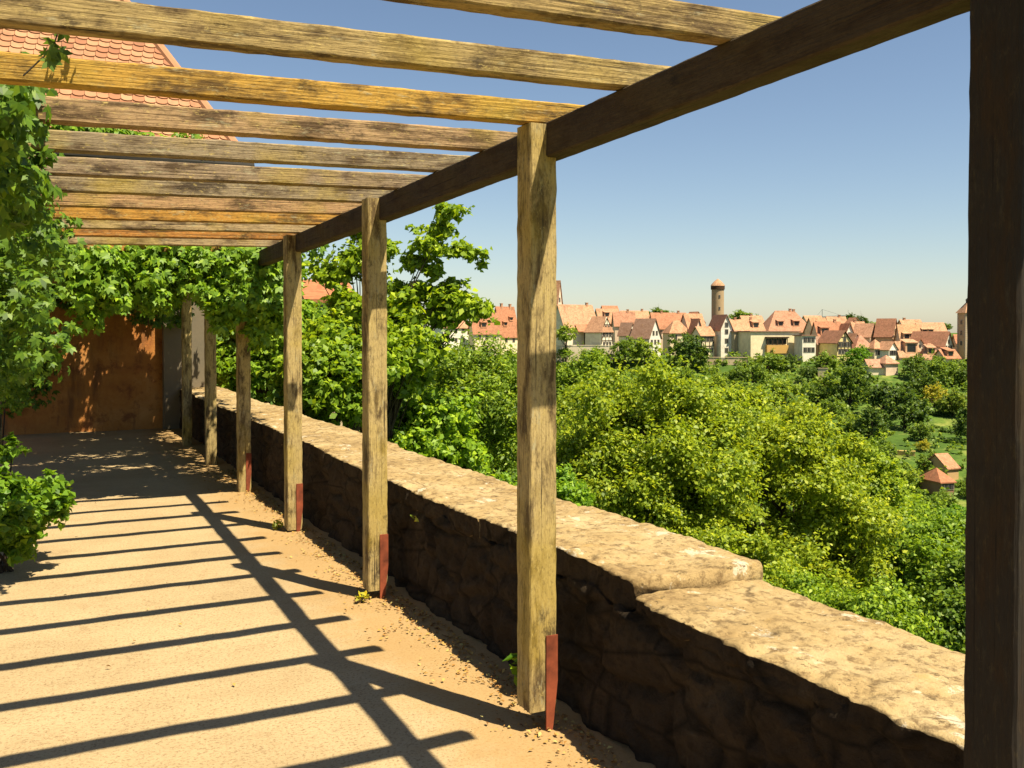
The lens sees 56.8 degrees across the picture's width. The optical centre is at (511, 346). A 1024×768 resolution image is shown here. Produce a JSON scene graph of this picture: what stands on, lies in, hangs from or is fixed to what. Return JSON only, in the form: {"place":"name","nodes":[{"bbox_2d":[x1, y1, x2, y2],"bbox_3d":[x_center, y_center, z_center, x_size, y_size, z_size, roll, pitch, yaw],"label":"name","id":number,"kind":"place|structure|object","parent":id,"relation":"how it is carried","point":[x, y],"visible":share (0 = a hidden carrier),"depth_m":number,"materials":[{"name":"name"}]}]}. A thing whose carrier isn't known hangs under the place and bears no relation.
{"place":"outdoors","nodes":[
{"label":"outdoors","id":0,"kind":"place"},
{"bbox_2d":[0,428,655,767],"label":"path","id":1,"kind":"structure","parent":0,"point":[301,660],"depth_m":4.73,"materials":[{"name":"beige sand"}]},
{"bbox_2d":[0,431,77,573],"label":"leafy bush","id":2,"kind":"object","parent":1,"relation":"on","point":[30,508],"visible":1,"depth_m":6.08,"materials":[{"name":"green plant"}]},
{"bbox_2d":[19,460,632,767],"bbox_3d":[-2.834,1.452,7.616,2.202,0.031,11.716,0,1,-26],"label":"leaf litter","id":3,"kind":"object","parent":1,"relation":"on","point":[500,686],"visible":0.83,"depth_m":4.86,"materials":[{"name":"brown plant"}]},
{"bbox_2d":[503,653,516,685],"bbox_3d":[0.031,1.436,4.231,0.176,0.154,0.161,0,1,-26],"label":"weed","id":4,"kind":"object","parent":1,"relation":"on","point":[512,656],"visible":0.25,"depth_m":4.18,"materials":[{"name":"green plant"}]},
{"bbox_2d":[0,0,1023,767],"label":"pergola","id":5,"kind":"object","parent":1,"relation":"on","point":[288,216],"visible":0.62,"depth_m":3.37,"materials":[{"name":"brown wood"}]},
{"bbox_2d":[0,51,87,444],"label":"creeper curtain","id":6,"kind":"object","parent":5,"relation":"attached to","point":[25,184],"visible":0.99,"depth_m":5.13,"materials":[{"name":"green plant"}]},
{"bbox_2d":[23,34,72,75],"bbox_3d":[-1.357,-0.995,2.878,0.196,0.372,0.137,0,1,10],"label":"leaf","id":7,"kind":"object","parent":5,"relation":"attached to","point":[54,54],"visible":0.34,"depth_m":2.84,"materials":[{"name":"green plant"}]},
{"bbox_2d":[57,245,305,354],"bbox_3d":[-2.977,-0.455,8.634,2.247,1.098,0.678,0,1,-26],"label":"creeper fringe","id":8,"kind":"object","parent":5,"relation":"hanging from","point":[228,289],"visible":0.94,"depth_m":8.49,"materials":[{"name":"green plant"}]},
{"bbox_2d":[168,244,329,261],"bbox_3d":[-4.765,-1.183,11.576,3.935,0.728,7.300,0,1,-26],"label":"creeper canopy","id":9,"kind":"object","parent":5,"relation":"on","point":[313,253],"visible":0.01,"depth_m":9.31,"materials":[{"name":"green plant"}]},
{"bbox_2d":[130,0,969,332],"label":"sky","id":10,"kind":"structure","parent":0,"point":[839,186],"materials":[{"name":"blue"}]},
{"bbox_2d":[216,333,966,568],"bbox_3d":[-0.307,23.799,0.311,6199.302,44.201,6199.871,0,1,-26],"label":"terrain","id":11,"kind":"structure","parent":0,"point":[899,436],"depth_m":237.46,"materials":[{"name":"green plant"}]},
{"bbox_2d":[0,0,254,434],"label":"plaster house","id":12,"kind":"structure","parent":11,"relation":"on","point":[125,374],"depth_m":15.19,"materials":[{"name":"orange paint"}]},
{"bbox_2d":[2,285,198,419],"bbox_3d":[-6.419,-0.490,14.468,3.269,3.194,1.141,0,1,-18],"label":"creeper drape","id":13,"kind":"object","parent":12,"relation":"attached to","point":[158,322],"visible":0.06,"depth_m":14.47,"materials":[{"name":"green plant"}]},
{"bbox_2d":[32,124,204,138],"bbox_3d":[-7.037,-3.189,14.158,5.259,0.803,0.500,0,1,-26],"label":"eave creeper","id":14,"kind":"object","parent":12,"relation":"attached to","point":[106,130],"visible":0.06,"depth_m":14.46,"materials":[{"name":"green plant"}]},
{"bbox_2d":[216,253,330,403],"bbox_3d":[-4.766,1.255,19.288,3.793,6.720,3.049,0,1,-26],"label":"broadleaf tree","id":15,"kind":"object","parent":11,"relation":"on","point":[225,364],"visible":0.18,"depth_m":18.30,"materials":[{"name":"green plant"}]},
{"bbox_2d":[302,279,359,425],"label":"cottage","id":16,"kind":"structure","parent":11,"relation":"on","point":[314,291],"depth_m":61.34,"materials":[{"name":"tile"}]},
{"bbox_2d":[256,322,408,431],"bbox_3d":[-2.604,2.121,13.937,2.166,4.955,1.829,0,1,-26],"label":"broadleaf tree","id":17,"kind":"object","parent":11,"relation":"on","point":[337,391],"visible":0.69,"depth_m":13.43,"materials":[{"name":"green plant"}]},
{"bbox_2d":[302,202,500,439],"bbox_3d":[-2.016,1.334,15.459,3.276,7.462,2.874,0,1,-26],"label":"maple tree","id":18,"kind":"object","parent":11,"relation":"on","point":[415,345],"visible":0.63,"depth_m":15.24,"materials":[{"name":"green plant"}]},
{"bbox_2d":[354,387,503,479],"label":"broadleaf tree","id":19,"kind":"object","parent":11,"relation":"on","point":[437,426],"visible":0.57,"depth_m":15.43,"materials":[{"name":"green plant"}]},
{"bbox_2d":[434,321,468,351],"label":"town house","id":20,"kind":"structure","parent":11,"relation":"on","point":[462,327],"depth_m":345.27,"materials":[{"name":"paint"}]},
{"bbox_2d":[400,329,566,478],"bbox_3d":[-1.617,4.686,44.099,9.680,11.498,9.387,0,1,-26],"label":"acacia tree","id":21,"kind":"object","parent":11,"relation":"on","point":[492,375],"visible":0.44,"depth_m":41.86,"materials":[{"name":"green plant"}]},
{"bbox_2d":[467,313,501,354],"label":"town house","id":22,"kind":"structure","parent":11,"relation":"on","point":[480,326],"depth_m":342.18,"materials":[{"name":"tile"}]},
{"bbox_2d":[495,303,517,353],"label":"town house","id":23,"kind":"structure","parent":11,"relation":"on","point":[508,319],"depth_m":350.70,"materials":[{"name":"tile"}]},
{"bbox_2d":[500,463,597,506],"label":"broadleaf tree","id":24,"kind":"object","parent":11,"relation":"on","point":[569,487],"visible":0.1,"depth_m":21.76,"materials":[{"name":"green plant"}]},
{"bbox_2d":[556,320,578,361],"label":"garden tree","id":25,"kind":"object","parent":11,"relation":"on","point":[564,337],"visible":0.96,"depth_m":316.02,"materials":[{"name":"green plant"}]},
{"bbox_2d":[516,377,623,482],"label":"hornbeam tree","id":26,"kind":"object","parent":11,"relation":"on","point":[564,401],"visible":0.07,"depth_m":35.12,"materials":[{"name":"green plant"}]},
{"bbox_2d":[179,386,964,767],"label":"parapet wall","id":27,"kind":"structure","parent":11,"relation":"on","point":[677,650],"depth_m":3.58,"materials":[{"name":"stone"}]},
{"bbox_2d":[556,303,595,344],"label":"barn","id":28,"kind":"structure","parent":11,"relation":"on","point":[578,317],"depth_m":329.39,"materials":[{"name":"tile"}]},
{"bbox_2d":[556,345,617,362],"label":"wall","id":29,"kind":"structure","parent":11,"relation":"on","point":[574,348],"depth_m":320.58,"materials":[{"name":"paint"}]},
{"bbox_2d":[556,341,633,420],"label":"acacia tree","id":30,"kind":"object","parent":11,"relation":"on","point":[581,367],"visible":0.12,"depth_m":50.94,"materials":[{"name":"green plant"}]},
{"bbox_2d":[583,316,613,344],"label":"timbered house","id":31,"kind":"structure","parent":11,"relation":"on","point":[598,330],"depth_m":324.58,"materials":[{"name":"tile"}]},
{"bbox_2d":[595,308,617,324],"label":"town house","id":32,"kind":"structure","parent":11,"relation":"on","point":[607,313],"depth_m":373.84,"materials":[{"name":"tile"}]},
{"bbox_2d":[611,309,635,350],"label":"town house","id":33,"kind":"structure","parent":11,"relation":"on","point":[618,318],"depth_m":360.74,"materials":[{"name":"tile"}]},
{"bbox_2d":[609,336,639,368],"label":"hillside tree","id":34,"kind":"object","parent":11,"relation":"on","point":[624,351],"visible":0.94,"depth_m":313.88,"materials":[{"name":"green plant"}]},
{"bbox_2d":[617,322,633,349],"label":"town house","id":35,"kind":"structure","parent":11,"relation":"on","point":[624,330],"depth_m":339.52,"materials":[{"name":"tile"}]},
{"bbox_2d":[629,318,661,357],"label":"town house","id":36,"kind":"structure","parent":11,"relation":"on","point":[647,329],"depth_m":332.94,"materials":[{"name":"tile"}]},
{"bbox_2d":[632,337,658,366],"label":"hillside tree","id":37,"kind":"object","parent":11,"relation":"on","point":[643,346],"visible":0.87,"depth_m":312.99,"materials":[{"name":"green plant"}]},
{"bbox_2d":[649,311,682,349],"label":"town house","id":38,"kind":"structure","parent":11,"relation":"on","point":[664,321],"depth_m":365.05,"materials":[{"name":"tile"}]},
{"bbox_2d":[556,342,776,538],"bbox_3d":[3.969,5.003,26.615,7.201,10.276,7.193,0,1,3],"label":"hornbeam tree","id":39,"kind":"object","parent":11,"relation":"on","point":[689,480],"visible":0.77,"depth_m":25.50,"materials":[{"name":"green plant"}]},
{"bbox_2d":[661,320,687,354],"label":"town house","id":40,"kind":"structure","parent":11,"relation":"on","point":[678,328],"depth_m":343.55,"materials":[{"name":"tile"}]},
{"bbox_2d":[668,362,703,384],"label":"hillside tree","id":41,"kind":"object","parent":11,"relation":"on","point":[690,373],"visible":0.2,"depth_m":264.39,"materials":[{"name":"green plant"}]},
{"bbox_2d":[667,331,712,370],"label":"dome tree","id":42,"kind":"object","parent":11,"relation":"on","point":[696,349],"visible":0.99,"depth_m":304.89,"materials":[{"name":"green plant"}]},
{"bbox_2d":[680,313,705,328],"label":"town house","id":43,"kind":"structure","parent":11,"relation":"on","point":[686,318],"depth_m":350.92,"materials":[{"name":"tile"}]},
{"bbox_2d":[690,326,715,356],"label":"timbered house","id":44,"kind":"structure","parent":11,"relation":"on","point":[707,333],"depth_m":324.76,"materials":[{"name":"tile"}]},
{"bbox_2d":[451,348,966,530],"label":"hillside scrub","id":45,"kind":"object","parent":11,"relation":"on","point":[805,386],"visible":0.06,"depth_m":277.74,"materials":[{"name":"green plant"}]},
{"bbox_2d":[704,372,730,388],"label":"hillside tree","id":46,"kind":"object","parent":11,"relation":"on","point":[721,380],"visible":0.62,"depth_m":269.53,"materials":[{"name":"green plant"}]},
{"bbox_2d":[711,279,724,318],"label":"round tower","id":47,"kind":"structure","parent":11,"relation":"on","point":[717,295],"depth_m":341.90,"materials":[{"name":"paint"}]},
{"bbox_2d":[709,314,733,356],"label":"town house","id":48,"kind":"structure","parent":11,"relation":"on","point":[721,326],"depth_m":323.02,"materials":[{"name":"paint"}]},
{"bbox_2d":[666,379,786,526],"bbox_3d":[7.788,7.188,35.077,4.848,12.027,5.222,0,1,3],"label":"hornbeam tree","id":49,"kind":"object","parent":11,"relation":"on","point":[741,394],"visible":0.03,"depth_m":34.34,"materials":[{"name":"green plant"}]},
{"bbox_2d":[706,357,747,364],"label":"retaining wall","id":50,"kind":"structure","parent":11,"relation":"on","point":[731,360],"depth_m":309.41,"materials":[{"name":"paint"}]},
{"bbox_2d":[722,366,747,385],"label":"hillside tree","id":51,"kind":"object","parent":11,"relation":"on","point":[736,372],"visible":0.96,"depth_m":279.83,"materials":[{"name":"green plant"}]},
{"bbox_2d":[668,505,815,589],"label":"hornbeam tree","id":52,"kind":"object","parent":11,"relation":"on","point":[758,546],"visible":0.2,"depth_m":22.65,"materials":[{"name":"green plant"}]},
{"bbox_2d":[729,317,765,330],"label":"town house","id":53,"kind":"structure","parent":11,"relation":"on","point":[750,324],"depth_m":342.91,"materials":[{"name":"tile"}]},
{"bbox_2d":[734,360,768,382],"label":"hillside tree","id":54,"kind":"object","parent":11,"relation":"on","point":[759,370],"visible":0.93,"depth_m":281.32,"materials":[{"name":"green plant"}]},
{"bbox_2d":[738,331,800,358],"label":"balcony building","id":55,"kind":"structure","parent":11,"relation":"on","point":[751,343],"depth_m":313.60,"materials":[{"name":"paint"}]},
{"bbox_2d":[753,352,790,371],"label":"hillside tree","id":56,"kind":"object","parent":11,"relation":"on","point":[775,362],"visible":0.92,"depth_m":300.43,"materials":[{"name":"green plant"}]},
{"bbox_2d":[763,309,805,334],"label":"hall","id":57,"kind":"structure","parent":11,"relation":"on","point":[790,320],"depth_m":349.06,"materials":[{"name":"tile"}]},
{"bbox_2d":[769,379,802,403],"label":"hillside tree","id":58,"kind":"object","parent":11,"relation":"on","point":[779,386],"visible":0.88,"depth_m":256.22,"materials":[{"name":"green plant"}]},
{"bbox_2d":[792,335,817,361],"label":"annex","id":59,"kind":"object","parent":11,"relation":"on","point":[805,346],"visible":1,"depth_m":308.35,"materials":[{"name":"paint"}]},
{"bbox_2d":[798,364,817,382],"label":"hillside tree","id":60,"kind":"object","parent":11,"relation":"on","point":[805,371],"visible":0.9,"depth_m":286.13,"materials":[{"name":"green plant"}]},
{"bbox_2d":[706,390,919,594],"bbox_3d":[8.039,6.910,28.912,7.506,10.949,7.326,0,1,-26],"label":"hornbeam tree","id":61,"kind":"object","parent":11,"relation":"on","point":[839,521],"visible":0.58,"depth_m":27.18,"materials":[{"name":"green plant"}]},
{"bbox_2d":[803,317,826,334],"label":"town house","id":62,"kind":"structure","parent":11,"relation":"on","point":[808,327],"depth_m":344.51,"materials":[{"name":"tile"}]},
{"bbox_2d":[806,382,828,402],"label":"hillside tree","id":63,"kind":"object","parent":11,"relation":"on","point":[820,393],"visible":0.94,"depth_m":256.07,"materials":[{"name":"green plant"}]},
{"bbox_2d":[809,352,838,369],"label":"hillside tree","id":64,"kind":"object","parent":11,"relation":"on","point":[821,362],"visible":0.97,"depth_m":297.90,"materials":[{"name":"green plant"}]},
{"bbox_2d":[809,370,840,393],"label":"hillside tree","id":65,"kind":"object","parent":11,"relation":"on","point":[816,379],"visible":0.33,"depth_m":266.00,"materials":[{"name":"green plant"}]},
{"bbox_2d":[810,319,840,335],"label":"town house","id":66,"kind":"structure","parent":11,"relation":"on","point":[819,328],"depth_m":329.92,"materials":[{"name":"tile"}]},
{"bbox_2d":[819,395,844,418],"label":"hillside tree","id":67,"kind":"object","parent":11,"relation":"on","point":[836,407],"visible":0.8,"depth_m":240.40,"materials":[{"name":"green plant"}]},
{"bbox_2d":[818,330,853,360],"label":"timbered house","id":68,"kind":"structure","parent":11,"relation":"on","point":[838,343],"depth_m":308.88,"materials":[{"name":"tile"}]},
{"bbox_2d":[833,410,860,432],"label":"hillside tree","id":69,"kind":"object","parent":11,"relation":"on","point":[847,424],"visible":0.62,"depth_m":221.31,"materials":[{"name":"green plant"}]},
{"bbox_2d":[822,359,880,403],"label":"hillside tree","id":70,"kind":"object","parent":11,"relation":"on","point":[857,372],"visible":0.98,"depth_m":250.93,"materials":[{"name":"green plant"}]},
{"bbox_2d":[845,344,873,364],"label":"hillside tree","id":71,"kind":"object","parent":11,"relation":"on","point":[864,354],"visible":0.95,"depth_m":296.51,"materials":[{"name":"green plant"}]},
{"bbox_2d":[768,564,951,650],"bbox_3d":[7.225,7.553,20.884,4.346,5.702,4.183,0,1,0],"label":"broadleaf tree","id":72,"kind":"object","parent":11,"relation":"on","point":[892,607],"visible":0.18,"depth_m":20.41,"materials":[{"name":"green plant"}]},
{"bbox_2d":[801,431,926,529],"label":"hornbeam tree","id":73,"kind":"object","parent":11,"relation":"on","point":[886,467],"visible":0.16,"depth_m":38.15,"materials":[{"name":"green plant"}]},
{"bbox_2d":[853,323,874,342],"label":"town house","id":74,"kind":"structure","parent":11,"relation":"on","point":[865,331],"depth_m":329.08,"materials":[{"name":"tile"}]},
{"bbox_2d":[848,403,890,438],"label":"hillside tree","id":75,"kind":"object","parent":11,"relation":"on","point":[860,427],"visible":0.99,"depth_m":215.78,"materials":[{"name":"green plant"}]},
{"bbox_2d":[862,359,884,374],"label":"outbuilding","id":76,"kind":"structure","parent":11,"relation":"on","point":[877,368],"depth_m":290.50,"materials":[{"name":"tile"}]},
{"bbox_2d":[868,339,879,358],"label":"town house","id":77,"kind":"structure","parent":11,"relation":"on","point":[874,345],"depth_m":308.92,"materials":[{"name":"tile"}]},
{"bbox_2d":[861,380,907,412],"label":"hillside tree","id":78,"kind":"object","parent":11,"relation":"on","point":[876,395],"visible":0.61,"depth_m":238.26,"materials":[{"name":"green plant"}]},
{"bbox_2d":[873,318,896,342],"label":"town house","id":79,"kind":"structure","parent":11,"relation":"on","point":[885,329],"depth_m":324.86,"materials":[{"name":"tile"}]},
{"bbox_2d":[875,438,899,459],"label":"hillside tree","id":80,"kind":"object","parent":11,"relation":"on","point":[893,452],"visible":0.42,"depth_m":199.90,"materials":[{"name":"green plant"}]},
{"bbox_2d":[878,341,898,359],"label":"town house","id":81,"kind":"structure","parent":11,"relation":"on","point":[889,348],"depth_m":306.56,"materials":[{"name":"tile"}]},
{"bbox_2d":[879,355,899,375],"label":"outbuilding","id":82,"kind":"structure","parent":11,"relation":"on","point":[889,364],"depth_m":289.87,"materials":[{"name":"paint"}]},
{"bbox_2d":[893,324,919,340],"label":"town house","id":83,"kind":"structure","parent":11,"relation":"on","point":[903,331],"depth_m":320.09,"materials":[{"name":"tile"}]},
{"bbox_2d":[894,339,919,359],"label":"town house","id":84,"kind":"structure","parent":11,"relation":"on","point":[908,348],"depth_m":306.56,"materials":[{"name":"tile"}]},
{"bbox_2d":[882,383,932,428],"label":"hillside tree","id":85,"kind":"object","parent":11,"relation":"on","point":[896,399],"visible":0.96,"depth_m":223.86,"materials":[{"name":"green plant"}]},
{"bbox_2d":[893,463,924,488],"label":"hillside tree","id":86,"kind":"object","parent":11,"relation":"on","point":[911,475],"visible":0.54,"depth_m":182.24,"materials":[{"name":"green plant"}]},
{"bbox_2d":[853,495,965,620],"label":"broadleaf tree","id":87,"kind":"object","parent":11,"relation":"on","point":[927,542],"visible":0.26,"depth_m":30.41,"materials":[{"name":"green plant"}]},
{"bbox_2d":[901,352,928,377],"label":"hillside tree","id":88,"kind":"object","parent":11,"relation":"on","point":[915,362],"visible":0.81,"depth_m":284.21,"materials":[{"name":"green plant"}]},
{"bbox_2d":[891,479,946,527],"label":"broadleaf tree","id":89,"kind":"object","parent":11,"relation":"on","point":[918,505],"visible":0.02,"depth_m":49.98,"materials":[{"name":"green plant"}]},
{"bbox_2d":[908,421,932,440],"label":"hillside tree","id":90,"kind":"object","parent":11,"relation":"on","point":[923,431],"visible":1,"depth_m":213.05,"materials":[{"name":"green plant"}]},
{"bbox_2d":[901,369,942,397],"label":"hillside tree","id":91,"kind":"object","parent":11,"relation":"on","point":[922,384],"visible":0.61,"depth_m":256.06,"materials":[{"name":"green plant"}]},
{"bbox_2d":[914,448,936,471],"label":"hillside tree","id":92,"kind":"object","parent":11,"relation":"on","point":[923,458],"visible":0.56,"depth_m":193.26,"materials":[{"name":"green plant"}]},
{"bbox_2d":[915,322,938,330],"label":"town house","id":93,"kind":"structure","parent":11,"relation":"on","point":[929,326],"depth_m":333.22,"materials":[{"name":"tile"}]},
{"bbox_2d":[911,489,944,519],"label":"hillside tree","id":94,"kind":"object","parent":11,"relation":"on","point":[934,499],"visible":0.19,"depth_m":165.46,"materials":[{"name":"green plant"}]},
{"bbox_2d":[919,343,936,360],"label":"town house","id":95,"kind":"structure","parent":11,"relation":"on","point":[926,349],"depth_m":302.48,"materials":[{"name":"tile"}]},
{"bbox_2d":[910,331,954,350],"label":"town house","id":96,"kind":"structure","parent":11,"relation":"on","point":[937,339],"depth_m":308.65,"materials":[{"name":"tile"}]},
{"bbox_2d":[921,381,948,405],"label":"hillside tree","id":97,"kind":"object","parent":11,"relation":"on","point":[929,391],"visible":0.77,"depth_m":248.16,"materials":[{"name":"yellow plant"}]},
{"bbox_2d":[909,544,965,653],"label":"broadleaf tree","id":98,"kind":"object","parent":11,"relation":"on","point":[947,601],"visible":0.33,"depth_m":26.53,"materials":[{"name":"green plant"}]},
{"bbox_2d":[919,468,956,496],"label":"garden hut","id":99,"kind":"object","parent":11,"relation":"on","point":[935,479],"visible":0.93,"depth_m":179.74,"materials":[{"name":"tile"}]},
{"bbox_2d":[921,453,960,479],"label":"garden hut","id":100,"kind":"object","parent":11,"relation":"on","point":[942,460],"visible":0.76,"depth_m":189.92,"materials":[{"name":"tile"}]},
{"bbox_2d":[925,356,960,384],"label":"hillside tree","id":101,"kind":"object","parent":11,"relation":"on","point":[945,368],"visible":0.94,"depth_m":275.21,"materials":[{"name":"green plant"}]},
{"bbox_2d":[934,347,961,361],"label":"town house","id":102,"kind":"structure","parent":11,"relation":"on","point":[950,354],"depth_m":298.00,"materials":[{"name":"tile"}]},
{"bbox_2d":[933,388,966,416],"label":"hillside tree","id":103,"kind":"object","parent":11,"relation":"on","point":[954,404],"visible":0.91,"depth_m":238.07,"materials":[{"name":"green plant"}]},
{"bbox_2d":[936,502,965,521],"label":"hillside tree","id":104,"kind":"object","parent":11,"relation":"on","point":[954,506],"visible":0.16,"depth_m":159.86,"materials":[{"name":"green plant"}]},
{"bbox_2d":[949,366,966,384],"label":"hillside tree","id":105,"kind":"object","parent":11,"relation":"on","point":[961,373],"visible":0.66,"depth_m":274.13,"materials":[{"name":"green plant"}]},
{"bbox_2d":[951,401,966,441],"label":"hillside tree","id":106,"kind":"object","parent":11,"relation":"on","point":[960,427],"visible":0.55,"depth_m":213.09,"materials":[{"name":"green plant"}]},
{"bbox_2d":[956,299,966,359],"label":"square tower","id":107,"kind":"structure","parent":11,"relation":"on","point":[962,332],"depth_m":305.54,"materials":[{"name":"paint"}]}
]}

